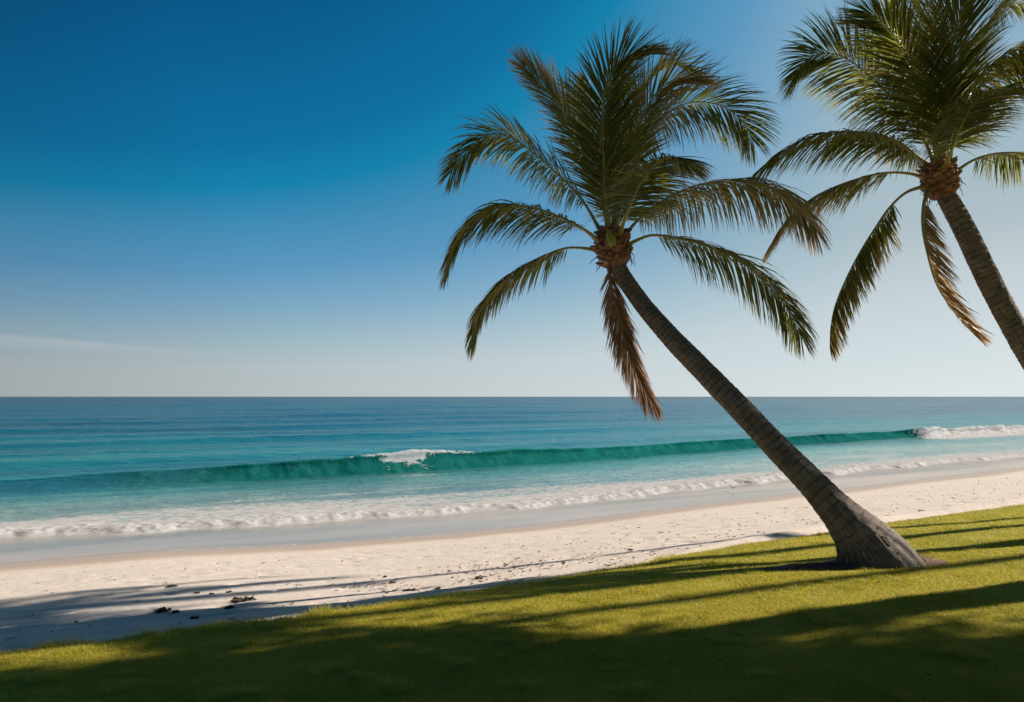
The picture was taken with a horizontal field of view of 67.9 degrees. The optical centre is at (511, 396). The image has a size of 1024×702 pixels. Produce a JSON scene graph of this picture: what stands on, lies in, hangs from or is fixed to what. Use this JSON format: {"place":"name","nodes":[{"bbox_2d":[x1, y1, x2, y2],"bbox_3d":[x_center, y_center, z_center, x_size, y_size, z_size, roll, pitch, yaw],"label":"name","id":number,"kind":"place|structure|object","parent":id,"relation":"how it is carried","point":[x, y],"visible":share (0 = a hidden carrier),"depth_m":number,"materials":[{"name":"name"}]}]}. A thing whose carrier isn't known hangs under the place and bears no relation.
{"place":"outdoors","nodes":[
{"label":"outdoors","id":0,"kind":"place"},
{"bbox_2d":[0,397,1023,563],"bbox_3d":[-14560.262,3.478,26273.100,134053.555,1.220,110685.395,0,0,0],"label":"sea water","id":1,"kind":"structure","parent":0,"point":[83,476],"depth_m":45.76,"materials":[{"name":"teal liquid"}]},
{"bbox_2d":[0,467,1023,652],"bbox_3d":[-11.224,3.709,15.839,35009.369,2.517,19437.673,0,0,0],"label":"beach sand","id":2,"kind":"structure","parent":0,"point":[84,589],"depth_m":14.73,"materials":[{"name":"beige sand"}]},
{"bbox_2d":[153,606,171,612],"bbox_3d":[-4.535,2.767,9.856,0.221,0.071,0.228,0,0,-20],"label":"seaweed clump","id":3,"kind":"object","parent":2,"relation":"on","point":[162,609],"visible":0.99,"depth_m":9.82,"materials":[{"name":"black plant"}]},
{"bbox_2d":[230,595,256,602],"bbox_3d":[-3.673,2.769,10.393,0.359,0.082,0.314,0,0,-20],"label":"seaweed clump","id":4,"kind":"object","parent":2,"relation":"on","point":[238,599],"visible":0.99,"depth_m":10.36,"materials":[{"name":"brown plant"}]},
{"bbox_2d":[402,588,417,591],"bbox_3d":[-1.391,2.647,10.411,0.241,0.060,0.190,0,0,-20],"label":"seaweed clump","id":5,"kind":"object","parent":2,"relation":"on","point":[412,589],"visible":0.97,"depth_m":10.42,"materials":[{"name":"brown plant"}]},
{"bbox_2d":[1,475,1023,641],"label":"dry leaf litter","id":6,"kind":"object","parent":2,"relation":"on","point":[466,573],"visible":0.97,"depth_m":12.28,"materials":[{"name":"brown plant"}]},
{"bbox_2d":[0,505,1023,701],"bbox_3d":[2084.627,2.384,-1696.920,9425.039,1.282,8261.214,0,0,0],"label":"lawn","id":7,"kind":"structure","parent":0,"point":[734,588],"depth_m":7.16,"materials":[{"name":"green plant"}]},
{"bbox_2d":[99,534,1023,698],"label":"fallen leaf bits","id":8,"kind":"object","parent":7,"relation":"on","point":[636,605],"visible":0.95,"depth_m":7.12,"materials":[{"name":"brown plant"}]},
{"bbox_2d":[435,16,927,568],"bbox_3d":[2.108,-1.731,12.014,6.744,8.620,5.129,0,0,0],"label":"coconut palm","id":9,"kind":"object","parent":7,"relation":"on","point":[617,172],"visible":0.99,"depth_m":11.55,"materials":[{"name":"green plant"}]},
{"bbox_2d":[753,556,947,570],"bbox_3d":[4.402,2.198,10.123,2.645,0.133,1.234,0,0,0],"label":"soil patch","id":10,"kind":"object","parent":7,"relation":"on","point":[831,564],"visible":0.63,"depth_m":9.81,"materials":[{"name":"brown soil"}]},
{"bbox_2d":[744,0,1023,369],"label":"coconut palm","id":11,"kind":"object","parent":7,"relation":"on","point":[943,116],"visible":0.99,"depth_m":12.27,"materials":[{"name":"green plant"}]},
{"bbox_2d":[0,0,1023,396],"label":"sky","id":12,"kind":"structure","parent":0,"point":[199,198],"materials":[{"name":"blue"}]}
]}

